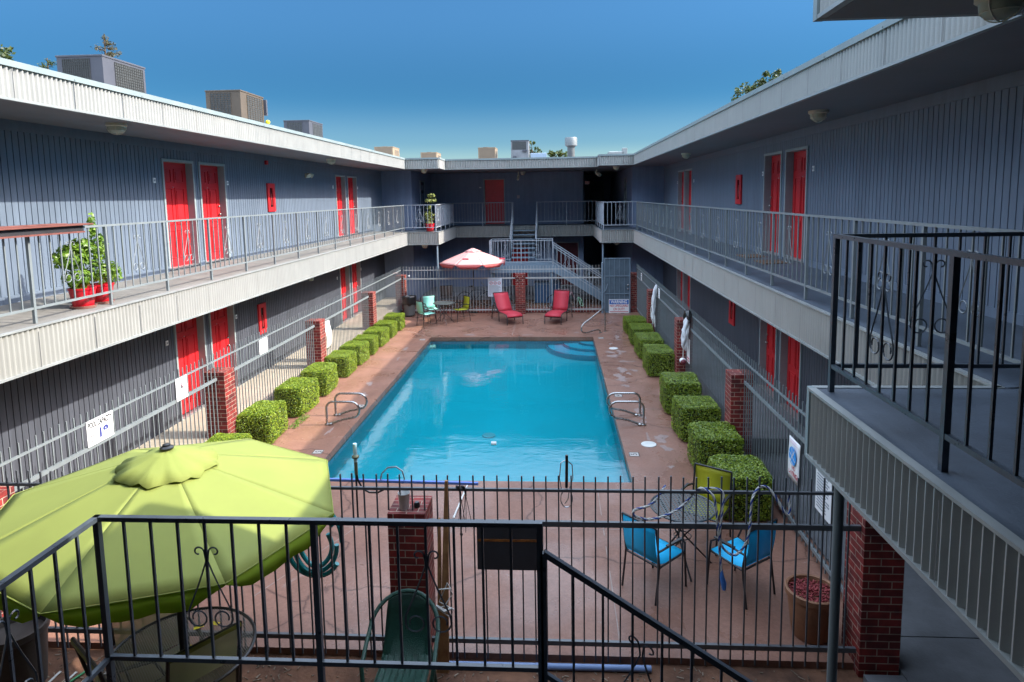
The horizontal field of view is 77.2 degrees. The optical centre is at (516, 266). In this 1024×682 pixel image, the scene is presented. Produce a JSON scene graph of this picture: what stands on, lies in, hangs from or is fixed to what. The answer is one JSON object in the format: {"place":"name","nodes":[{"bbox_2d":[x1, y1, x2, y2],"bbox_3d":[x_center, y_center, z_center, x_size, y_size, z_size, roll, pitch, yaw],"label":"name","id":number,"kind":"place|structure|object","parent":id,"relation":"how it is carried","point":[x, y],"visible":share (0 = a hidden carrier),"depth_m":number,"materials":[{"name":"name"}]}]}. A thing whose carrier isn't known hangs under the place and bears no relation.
{"place":"outdoors","nodes":[
{"label":"outdoors","id":0,"kind":"place"},
{"bbox_2d":[0,0,886,158],"label":"sky","id":1,"kind":"structure","parent":0,"point":[453,79],"materials":[{"name":"blue"}]},
{"bbox_2d":[45,274,862,681],"bbox_3d":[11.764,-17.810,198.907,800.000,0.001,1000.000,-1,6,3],"label":"ground","id":2,"kind":"structure","parent":0,"point":[669,674],"depth_m":6.00,"materials":[{"name":"concrete"}]},
{"bbox_2d":[0,615,49,681],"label":"plant tub","id":3,"kind":"object","parent":2,"relation":"on","point":[23,635],"visible":0.65,"depth_m":5.84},
{"bbox_2d":[90,34,121,57],"bbox_3d":[-19.613,-4.857,30.695,4.984,12.265,5.202,-4,7,-27],"label":"conifer tree","id":4,"kind":"object","parent":2,"relation":"on","point":[111,53],"visible":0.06,"depth_m":30.21,"materials":[{"name":"green plant"}]},
{"bbox_2d":[70,637,165,681],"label":"sling chair","id":5,"kind":"object","parent":2,"relation":"on","point":[80,650],"visible":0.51,"depth_m":4.84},
{"bbox_2d":[111,591,202,681],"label":"sling chair","id":6,"kind":"object","parent":2,"relation":"on","point":[121,631],"visible":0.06,"depth_m":5.63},
{"bbox_2d":[0,438,334,650],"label":"parasol","id":7,"kind":"object","parent":2,"relation":"on","point":[247,477],"visible":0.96,"depth_m":4.54,"materials":[{"name":"fabric"}]},
{"bbox_2d":[102,606,255,681],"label":"table","id":8,"kind":"object","parent":2,"relation":"on","point":[224,675],"visible":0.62,"depth_m":5.37,"materials":[{"name":"metal"}]},
{"bbox_2d":[165,620,241,681],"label":"sling chair","id":9,"kind":"object","parent":2,"relation":"on","point":[226,642],"visible":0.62,"depth_m":4.95,"materials":[{"name":"fabric"}]},
{"bbox_2d":[0,57,407,493],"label":"apartment wing","id":10,"kind":"structure","parent":2,"relation":"on","point":[217,230],"depth_m":10.55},
{"bbox_2d":[0,223,93,238],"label":"rail shelf","id":11,"kind":"object","parent":10,"relation":"attached to","point":[16,231],"visible":1,"depth_m":7.13,"materials":[{"name":"brown wood"}]},
{"bbox_2d":[52,238,97,308],"bbox_3d":[-5.523,0.080,8.015,0.368,0.903,0.640,-1,6,3],"label":"potted plant","id":12,"kind":"object","parent":10,"relation":"on","point":[86,303],"visible":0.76,"depth_m":8.02,"materials":[{"name":"green plant"}]},
{"bbox_2d":[55,54,145,93],"bbox_3d":[-7.799,-3.279,12.137,0.884,1.182,1.224,-1,6,3],"label":"air conditioner","id":13,"kind":"object","parent":10,"relation":"on","point":[105,69],"visible":0.48,"depth_m":11.53,"materials":[{"name":"grey metal"}]},
{"bbox_2d":[85,212,122,304],"bbox_3d":[-5.519,-0.135,8.553,0.318,1.210,0.578,-1,6,3],"label":"potted plant","id":14,"kind":"object","parent":10,"relation":"on","point":[102,299],"visible":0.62,"depth_m":8.42,"materials":[{"name":"green plant"}]},
{"bbox_2d":[160,158,199,269],"bbox_3d":[-6.392,-1.000,12.078,0.172,2.020,1.020,-1,6,3],"label":"door","id":15,"kind":"structure","parent":10,"relation":"in","point":[178,181],"depth_m":12.22,"materials":[{"name":"red paint"}]},
{"bbox_2d":[173,315,207,420],"bbox_3d":[-6.346,1.832,12.393,0.172,2.020,1.020,-1,6,3],"label":"door","id":16,"kind":"structure","parent":10,"relation":"in","point":[189,335],"depth_m":12.57,"materials":[{"name":"red paint"}]},
{"bbox_2d":[197,162,230,262],"bbox_3d":[-6.322,-1.133,13.269,0.172,2.020,1.020,-1,6,3],"label":"door","id":17,"kind":"structure","parent":10,"relation":"in","point":[212,178],"depth_m":13.46,"materials":[{"name":"red paint"}]},
{"bbox_2d":[208,304,238,387],"bbox_3d":[-6.276,1.699,13.583,0.172,2.020,1.020,-1,6,3],"label":"door","id":18,"kind":"structure","parent":10,"relation":"in","point":[222,330],"depth_m":13.79,"materials":[{"name":"red paint"}]},
{"bbox_2d":[205,89,269,123],"bbox_3d":[-6.902,-3.741,16.167,1.081,1.182,1.528,-1,6,3],"label":"air conditioner","id":19,"kind":"object","parent":10,"relation":"on","point":[244,104],"visible":0.6,"depth_m":15.41,"materials":[{"name":"grey metal"}]},
{"bbox_2d":[283,120,322,137],"bbox_3d":[-7.271,-4.366,21.938,0.884,1.162,1.274,-1,6,3],"label":"air conditioner","id":20,"kind":"object","parent":10,"relation":"on","point":[310,127],"visible":0.43,"depth_m":21.28,"materials":[{"name":"grey metal"}]},
{"bbox_2d":[335,175,347,236],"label":"door","id":21,"kind":"structure","parent":10,"relation":"in","point":[340,182],"depth_m":21.46,"materials":[{"name":"red paint"}]},
{"bbox_2d":[339,265,351,323],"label":"door","id":22,"kind":"structure","parent":10,"relation":"in","point":[344,272],"depth_m":21.81,"materials":[{"name":"red paint"}]},
{"bbox_2d":[347,176,358,234],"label":"door","id":23,"kind":"structure","parent":10,"relation":"in","point":[352,195],"depth_m":22.73,"materials":[{"name":"red paint"}]},
{"bbox_2d":[351,262,361,314],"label":"door","id":24,"kind":"structure","parent":10,"relation":"in","point":[356,267],"depth_m":23.05,"materials":[{"name":"red paint"}]},
{"bbox_2d":[204,367,238,437],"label":"brick pillar","id":25,"kind":"structure","parent":2,"relation":"on","point":[226,398],"depth_m":11.07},
{"bbox_2d":[136,297,396,448],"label":"walkway","id":26,"kind":"structure","parent":2,"relation":"on","point":[382,305],"depth_m":14.01,"materials":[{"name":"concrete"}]},
{"bbox_2d":[305,318,326,365],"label":"brick pillar","id":27,"kind":"structure","parent":2,"relation":"on","point":[318,333],"depth_m":15.54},
{"bbox_2d":[361,291,376,328],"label":"brick pillar","id":28,"kind":"structure","parent":2,"relation":"on","point":[370,305],"depth_m":20.03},
{"bbox_2d":[0,514,752,681],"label":"metal railing","id":29,"kind":"object","parent":2,"relation":"on","point":[320,662],"visible":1,"depth_m":3.58,"materials":[{"name":"metal"}]},
{"bbox_2d":[359,588,439,681],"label":"patio chair","id":30,"kind":"object","parent":2,"relation":"on","point":[415,646],"visible":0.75,"depth_m":5.73,"materials":[{"name":"green plastic"}]},
{"bbox_2d":[387,495,435,647],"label":"brick pillar","id":31,"kind":"structure","parent":2,"relation":"on","point":[411,540],"depth_m":6.03,"materials":[{"name":"brick"}]},
{"bbox_2d":[398,490,409,510],"bbox_3d":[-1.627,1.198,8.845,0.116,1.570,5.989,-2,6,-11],"label":"plastic cup","id":32,"kind":"object","parent":31,"relation":"on","point":[403,497],"visible":0.86,"depth_m":6.02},
{"bbox_3d":[-1.161,0.981,8.879,4.600,1.651,5.785,-1,6,3],"label":"pool pole","id":33,"kind":"object","parent":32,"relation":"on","visible":0},
{"bbox_2d":[352,443,383,516],"bbox_3d":[-1.421,2.055,6.128,0.298,0.761,0.075,-1,6,3],"label":"water nozzle","id":34,"kind":"object","parent":33,"relation":"attached to","point":[355,456],"visible":0.94,"depth_m":6.12,"materials":[{"name":"grey metal"}]},
{"bbox_2d":[330,478,477,484],"bbox_3d":[-2.087,2.054,6.215,3.451,0.069,0.034,0,6,4],"label":"pool pole","id":35,"kind":"object","parent":33,"relation":"on","point":[403,481],"visible":0.35,"depth_m":6.13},
{"bbox_2d":[0,470,861,668],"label":"iron fence","id":36,"kind":"object","parent":2,"relation":"on","point":[670,525],"visible":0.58,"depth_m":5.98,"materials":[{"name":"metal"}]},
{"bbox_2d":[290,515,339,577],"bbox_3d":[-1.960,2.658,6.221,0.586,0.771,0.100,-1,6,3],"label":"garden hose","id":37,"kind":"object","parent":36,"relation":"hanging from","point":[303,569],"visible":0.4,"depth_m":6.23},
{"bbox_2d":[477,525,542,570],"bbox_3d":[-0.062,2.624,5.994,0.622,0.445,0.019,-1,6,3],"label":"sign panel","id":38,"kind":"object","parent":36,"relation":"attached to","point":[497,548],"visible":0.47,"depth_m":5.99,"materials":[{"name":"metal"}]},
{"bbox_2d":[632,485,790,555],"bbox_3d":[1.776,2.312,5.917,1.432,0.663,0.185,-1,6,3],"label":"twisted rope","id":39,"kind":"object","parent":36,"relation":"hanging from","point":[716,513],"visible":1,"depth_m":5.83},
{"bbox_2d":[47,651,822,681],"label":"ground litter","id":40,"kind":"object","parent":2,"relation":"on","point":[437,678],"visible":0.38,"depth_m":5.99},
{"bbox_2d":[437,517,441,672],"bbox_3d":[-0.731,3.077,6.002,0.062,1.475,0.124,-1,6,3],"label":"wood plank","id":41,"kind":"object","parent":2,"relation":"on","point":[439,571],"visible":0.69,"depth_m":5.99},
{"bbox_2d":[440,480,448,672],"bbox_3d":[-0.680,2.894,5.979,0.105,1.842,0.124,-1,6,3],"label":"wood plank","id":42,"kind":"object","parent":2,"relation":"on","point":[444,653],"visible":0.94,"depth_m":5.97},
{"bbox_2d":[48,312,852,669],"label":"pool deck","id":43,"kind":"structure","parent":2,"relation":"on","point":[382,372],"depth_m":7.74,"materials":[{"name":"concrete"}]},
{"bbox_2d":[0,267,401,491],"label":"iron fence","id":44,"kind":"object","parent":43,"relation":"on","point":[375,284],"visible":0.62,"depth_m":10.88,"materials":[{"name":"metal"}]},
{"bbox_2d":[86,410,113,447],"bbox_3d":[-5.295,2.055,8.152,0.009,0.325,0.470,-1,6,3],"label":"pool capacity sign","id":45,"kind":"object","parent":44,"relation":"attached to","point":[99,428],"visible":1,"depth_m":8.13,"materials":[{"name":"white"}]},
{"bbox_2d":[175,375,187,401],"bbox_3d":[-5.189,1.876,9.930,0.011,0.345,0.300,-1,6,3],"label":"no glass sign","id":46,"kind":"object","parent":44,"relation":"attached to","point":[181,388],"visible":1,"depth_m":9.92,"materials":[{"name":"white"}]},
{"bbox_2d":[204,433,251,442],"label":"clipped hedge","id":47,"kind":"object","parent":43,"relation":"on","point":[222,437],"visible":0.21,"depth_m":10.55,"materials":[{"name":"green plant"}]},
{"bbox_2d":[236,400,287,443],"bbox_3d":[-4.673,2.853,11.801,0.657,0.610,0.946,-1,6,1],"label":"clipped hedge","id":48,"kind":"object","parent":43,"relation":"on","point":[265,421],"visible":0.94,"depth_m":11.48,"materials":[{"name":"green plant"}]},
{"bbox_2d":[273,377,319,416],"bbox_3d":[-4.583,2.684,13.339,0.662,0.612,1.008,0,6,6],"label":"clipped hedge","id":49,"kind":"object","parent":43,"relation":"on","point":[299,396],"visible":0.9,"depth_m":13.03,"materials":[{"name":"green plant"}]},
{"bbox_2d":[299,362,338,395],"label":"clipped hedge","id":50,"kind":"object","parent":43,"relation":"on","point":[325,374],"visible":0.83,"depth_m":14.39,"materials":[{"name":"green plant"}]},
{"bbox_2d":[324,350,357,377],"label":"clipped hedge","id":51,"kind":"object","parent":43,"relation":"on","point":[345,361],"visible":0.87,"depth_m":15.79,"materials":[{"name":"green plant"}]},
{"bbox_2d":[339,340,369,364],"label":"clipped hedge","id":52,"kind":"object","parent":43,"relation":"on","point":[361,348],"visible":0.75,"depth_m":16.99,"materials":[{"name":"green plant"}]},
{"bbox_2d":[352,334,378,354],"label":"clipped hedge","id":53,"kind":"object","parent":43,"relation":"on","point":[373,344],"visible":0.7,"depth_m":18.01,"materials":[{"name":"green plant"}]},
{"bbox_2d":[362,326,389,346],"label":"clipped hedge","id":54,"kind":"object","parent":43,"relation":"on","point":[382,333],"visible":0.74,"depth_m":19.10,"materials":[{"name":"green plant"}]},
{"bbox_2d":[383,312,404,330],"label":"clipped hedge","id":55,"kind":"object","parent":43,"relation":"on","point":[399,318],"visible":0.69,"depth_m":21.18,"materials":[{"name":"green plant"}]},
{"bbox_2d":[402,295,416,316],"bbox_3d":[-3.987,1.442,23.804,0.545,0.772,0.552,-1,6,3],"label":"trash can","id":56,"kind":"object","parent":43,"relation":"on","point":[409,302],"visible":0.96,"depth_m":23.63,"materials":[{"name":"grey plastic"}]},
{"bbox_2d":[440,247,505,312],"bbox_3d":[-1.643,0.477,24.291,2.399,2.494,2.399,-1,6,3],"label":"parasol","id":57,"kind":"object","parent":43,"relation":"on","point":[477,259],"visible":0.96,"depth_m":23.54,"materials":[{"name":"white fabric"}]},
{"bbox_2d":[328,341,629,482],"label":"swimming pool","id":58,"kind":"structure","parent":43,"relation":"in","point":[538,410],"depth_m":13.93,"materials":[{"name":"liquid"}]},
{"bbox_2d":[403,265,600,312],"bbox_3d":[-0.551,0.820,23.933,7.435,1.758,0.032,-1,6,3],"label":"iron fence","id":59,"kind":"object","parent":43,"relation":"on","point":[503,278],"visible":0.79,"depth_m":23.90,"materials":[{"name":"metal"}]},
{"bbox_2d":[488,278,501,296],"bbox_3d":[-0.812,0.755,23.904,0.530,0.700,0.010,-1,6,3],"label":"pool rules board","id":60,"kind":"object","parent":59,"relation":"attached to","point":[494,284],"visible":0.94,"depth_m":23.90,"materials":[{"name":"grey"}]},
{"bbox_2d":[601,258,629,312],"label":"metal gate","id":61,"kind":"structure","parent":59,"relation":"attached to","point":[615,278],"depth_m":23.64,"materials":[{"name":"metal"}]},
{"bbox_2d":[609,299,628,312],"bbox_3d":[3.781,1.445,23.706,0.740,0.515,0.009,-1,6,3],"label":"warning sign","id":62,"kind":"object","parent":61,"relation":"attached to","point":[618,305],"visible":1,"depth_m":23.70,"materials":[{"name":"white"}]},
{"bbox_2d":[492,291,522,325],"bbox_3d":[-0.332,1.434,22.495,0.731,0.957,1.449,-4,7,-22],"label":"sun lounger","id":63,"kind":"object","parent":43,"relation":"on","point":[502,302],"visible":1,"depth_m":22.80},
{"bbox_2d":[544,289,572,323],"bbox_3d":[1.452,1.377,22.430,0.731,1.027,1.449,1,7,19],"label":"sun lounger","id":64,"kind":"object","parent":43,"relation":"on","point":[560,303],"visible":1,"depth_m":22.70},
{"bbox_2d":[608,401,645,425],"bbox_3d":[2.098,2.775,12.182,0.715,0.480,0.090,-1,6,3],"label":"grab rail","id":65,"kind":"object","parent":43,"relation":"on","point":[628,420],"visible":1,"depth_m":12.16,"materials":[{"name":"metal"}]},
{"bbox_2d":[622,315,646,334],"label":"clipped hedge","id":66,"kind":"object","parent":43,"relation":"on","point":[627,319],"visible":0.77,"depth_m":20.20,"materials":[{"name":"green plant"}]},
{"bbox_2d":[628,323,653,344],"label":"clipped hedge","id":67,"kind":"object","parent":43,"relation":"on","point":[639,327],"visible":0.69,"depth_m":18.71,"materials":[{"name":"green plant"}]},
{"bbox_2d":[633,332,663,358],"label":"clipped hedge","id":68,"kind":"object","parent":43,"relation":"on","point":[641,339],"visible":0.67,"depth_m":17.17,"materials":[{"name":"green plant"}]},
{"bbox_2d":[621,512,686,605],"bbox_3d":[1.535,3.147,7.150,0.554,0.874,0.574,-6,8,-38],"label":"patio chair","id":69,"kind":"object","parent":43,"relation":"on","point":[651,546],"visible":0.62,"depth_m":7.01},
{"bbox_2d":[642,344,674,376],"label":"clipped hedge","id":70,"kind":"object","parent":43,"relation":"on","point":[657,359],"visible":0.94,"depth_m":15.35,"materials":[{"name":"green plant"}]},
{"bbox_2d":[659,372,701,414],"bbox_3d":[3.333,2.555,13.064,0.787,0.672,0.994,0,6,6],"label":"clipped hedge","id":71,"kind":"object","parent":43,"relation":"on","point":[680,384],"visible":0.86,"depth_m":12.71,"materials":[{"name":"green plant"}]},
{"bbox_2d":[650,493,714,581],"bbox_3d":[1.957,3.166,7.567,0.762,0.739,0.762,-1,6,-2],"label":"bistro table","id":72,"kind":"object","parent":43,"relation":"on","point":[664,507],"visible":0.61,"depth_m":7.51,"materials":[{"name":"grey metal"}]},
{"bbox_2d":[671,395,721,441],"bbox_3d":[3.248,2.729,11.599,0.790,0.653,0.864,-1,6,1],"label":"clipped hedge","id":73,"kind":"object","parent":43,"relation":"on","point":[686,410],"visible":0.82,"depth_m":11.31,"materials":[{"name":"green plant"}]},
{"bbox_2d":[678,463,732,555],"bbox_3d":[2.375,3.030,8.078,0.584,0.874,0.554,4,8,36],"label":"patio chair","id":74,"kind":"object","parent":43,"relation":"on","point":[705,472],"visible":0.52,"depth_m":8.21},
{"bbox_2d":[687,421,744,471],"bbox_3d":[3.167,2.890,10.241,0.783,0.639,0.905,0,6,5],"label":"clipped hedge","id":75,"kind":"object","parent":43,"relation":"on","point":[706,440],"visible":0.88,"depth_m":9.96,"materials":[{"name":"green plant"}]},
{"bbox_2d":[707,454,774,521],"bbox_3d":[3.091,3.042,8.904,0.790,0.635,0.908,0,6,5],"label":"clipped hedge","id":76,"kind":"object","parent":43,"relation":"on","point":[751,468],"visible":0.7,"depth_m":8.54,"materials":[{"name":"green plant"}]},
{"bbox_2d":[636,264,846,598],"bbox_3d":[3.951,1.740,14.980,0.032,1.758,18.021,-1,6,3],"label":"iron fence","id":77,"kind":"object","parent":43,"relation":"on","point":[644,284],"visible":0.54,"depth_m":10.12,"materials":[{"name":"metal"}]},
{"bbox_2d":[679,310,691,364],"bbox_3d":[3.812,1.593,14.453,0.198,1.293,0.555,-1,6,3],"label":"float bundle","id":78,"kind":"object","parent":77,"relation":"hanging from","point":[687,315],"visible":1,"depth_m":14.37,"materials":[{"name":"fabric"}]},
{"bbox_2d":[788,435,800,484],"bbox_3d":[3.509,2.457,8.132,0.031,0.540,0.370,-1,6,3],"label":"no diving sign","id":79,"kind":"object","parent":77,"relation":"attached to","point":[793,458],"visible":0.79,"depth_m":8.11,"materials":[{"name":"white"}]},
{"bbox_2d":[815,468,831,523],"bbox_3d":[3.463,2.517,7.235,0.008,0.620,0.420,-1,6,3],"label":"rules sign","id":80,"kind":"object","parent":77,"relation":"attached to","point":[820,477],"visible":0.46,"depth_m":7.25,"materials":[{"name":"grey"}]},
{"bbox_2d":[708,518,777,609],"bbox_3d":[2.475,3.141,7.064,0.574,0.874,0.554,-5,7,-32],"label":"patio chair","id":81,"kind":"object","parent":43,"relation":"on","point":[764,544],"visible":0.76,"depth_m":6.89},
{"bbox_2d":[785,573,840,644],"bbox_3d":[2.918,3.404,6.348,0.504,0.491,0.504,-1,6,3],"label":"terracotta planter","id":82,"kind":"object","parent":43,"relation":"on","point":[800,607],"visible":0.84,"depth_m":6.22,"materials":[{"name":"ceramic"}]},
{"bbox_2d":[421,285,600,299],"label":"back walkway","id":83,"kind":"structure","parent":2,"relation":"on","point":[530,292],"depth_m":28.62,"materials":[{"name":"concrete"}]},
{"bbox_2d":[515,273,525,313],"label":"brick pillar","id":84,"kind":"structure","parent":2,"relation":"on","point":[520,291],"depth_m":23.73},
{"bbox_2d":[376,153,668,307],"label":"apartment wing","id":85,"kind":"structure","parent":2,"relation":"on","point":[586,209],"depth_m":29.13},
{"bbox_2d":[478,147,497,158],"bbox_3d":[-1.356,-5.244,30.337,0.824,0.862,1.224,-1,6,3],"label":"air conditioner","id":86,"kind":"object","parent":85,"relation":"on","point":[487,152],"visible":0.71,"depth_m":29.73,"materials":[{"name":"beige metal"}]},
{"bbox_2d":[483,178,505,224],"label":"door","id":87,"kind":"structure","parent":85,"relation":"in","point":[494,189],"depth_m":30.16,"materials":[{"name":"red paint"}]},
{"bbox_2d":[510,245,528,285],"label":"door","id":88,"kind":"structure","parent":85,"relation":"in","point":[513,250],"depth_m":30.39,"materials":[{"name":"grey paint"}]},
{"bbox_2d":[511,140,528,157],"bbox_3d":[0.166,-5.352,30.003,0.840,1.100,0.880,-1,6,3],"label":"exhaust unit","id":89,"kind":"object","parent":85,"relation":"on","point":[519,148],"visible":0.72,"depth_m":29.61,"materials":[{"name":"grey metal"}]},
{"bbox_2d":[556,242,578,285],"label":"door","id":90,"kind":"structure","parent":85,"relation":"in","point":[572,247],"depth_m":30.25,"materials":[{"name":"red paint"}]},
{"bbox_2d":[589,181,603,218],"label":"door","id":91,"kind":"structure","parent":85,"relation":"in","point":[593,195],"depth_m":35.57,"materials":[{"name":"grey paint"}]},
{"bbox_2d":[415,307,637,312],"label":"brick kerb","id":92,"kind":"structure","parent":2,"relation":"on","point":[545,311],"depth_m":24.11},
{"bbox_2d":[489,202,600,305],"bbox_3d":[1.521,-0.638,27.288,5.070,4.265,3.313,-1,6,3],"label":"outdoor stair","id":93,"kind":"object","parent":2,"relation":"on","point":[549,266],"visible":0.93,"depth_m":25.80,"materials":[{"name":"metal"}]},
{"bbox_2d":[534,280,560,302],"bbox_3d":[1.293,1.033,26.802,1.110,0.860,0.760,-1,6,3],"label":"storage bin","id":94,"kind":"object","parent":2,"relation":"on","point":[538,285],"visible":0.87,"depth_m":26.47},
{"bbox_2d":[630,272,636,307],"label":"brick pillar","id":95,"kind":"structure","parent":2,"relation":"on","point":[633,289],"depth_m":23.86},
{"bbox_2d":[646,289,659,331],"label":"brick pillar","id":96,"kind":"structure","parent":2,"relation":"on","point":[649,302],"depth_m":19.55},
{"bbox_2d":[674,317,692,373],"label":"brick pillar","id":97,"kind":"structure","parent":2,"relation":"on","point":[678,348],"depth_m":14.99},
{"bbox_2d":[641,296,804,453],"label":"walkway","id":98,"kind":"structure","parent":2,"relation":"on","point":[694,337],"depth_m":12.37,"materials":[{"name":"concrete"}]},
{"bbox_2d":[725,369,752,454],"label":"brick pillar","id":99,"kind":"structure","parent":2,"relation":"on","point":[734,393],"depth_m":10.40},
{"bbox_2d":[730,69,782,100],"bbox_3d":[15.462,-6.071,39.130,4.871,11.688,3.522,1,7,16],"label":"broadleaf tree","id":100,"kind":"object","parent":2,"relation":"on","point":[761,81],"visible":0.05,"depth_m":37.94,"materials":[{"name":"green plant"}]},
{"bbox_2d":[633,15,1023,426],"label":"apartment wing","id":101,"kind":"structure","parent":2,"relation":"on","point":[912,125],"depth_m":8.00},
{"bbox_2d":[678,170,684,229],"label":"door","id":102,"kind":"structure","parent":101,"relation":"in","point":[681,174],"depth_m":22.42,"materials":[{"name":"red paint"}]},
{"bbox_2d":[683,273,690,310],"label":"door","id":103,"kind":"structure","parent":101,"relation":"in","point":[686,279],"depth_m":21.61,"materials":[{"name":"red paint"}]},
{"bbox_2d":[684,168,692,231],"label":"door","id":104,"kind":"structure","parent":101,"relation":"in","point":[688,172],"depth_m":21.22,"materials":[{"name":"red paint"}]},
{"bbox_2d":[759,319,777,399],"bbox_3d":[5.214,1.574,13.114,0.172,2.040,1.040,-1,6,3],"label":"door","id":105,"kind":"structure","parent":101,"relation":"in","point":[768,334],"depth_m":13.45,"materials":[{"name":"red paint"}]},
{"bbox_2d":[762,151,782,255],"bbox_3d":[5.168,-1.268,12.798,0.172,2.020,1.040,-1,6,3],"label":"door","id":106,"kind":"structure","parent":101,"relation":"in","point":[773,162],"depth_m":13.09,"materials":[{"name":"red paint"}]},
{"bbox_2d":[778,331,801,421],"bbox_3d":[5.141,1.712,11.879,0.172,2.040,1.070,-1,6,3],"label":"door","id":107,"kind":"structure","parent":101,"relation":"in","point":[790,351],"depth_m":12.20,"materials":[{"name":"red paint"}]},
{"bbox_2d":[782,145,808,262],"bbox_3d":[5.095,-1.130,11.563,0.172,2.020,1.070,-1,6,3],"label":"door","id":108,"kind":"structure","parent":101,"relation":"in","point":[796,159],"depth_m":11.82,"materials":[{"name":"red paint"}]},
{"bbox_2d":[841,501,904,677],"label":"brick pillar","id":109,"kind":"structure","parent":2,"relation":"on","point":[876,567],"depth_m":5.82,"materials":[{"name":"brick"}]},
{"bbox_2d":[805,0,1023,681],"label":"apartment wing","id":110,"kind":"structure","parent":2,"relation":"on","point":[927,481],"depth_m":3.34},
{"bbox_2d":[449,441,651,672],"bbox_3d":[0.397,3.486,8.817,2.051,0.116,5.654,-1,6,3],"label":"pvc pipe","id":111,"kind":"object","parent":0,"point":[590,667],"visible":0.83,"depth_m":6.00,"materials":[{"name":"white plastic"}]},
{"bbox_2d":[752,453,1020,681],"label":"front pavement","id":112,"kind":"structure","parent":0,"point":[941,641],"depth_m":6.27,"materials":[{"name":"concrete"}]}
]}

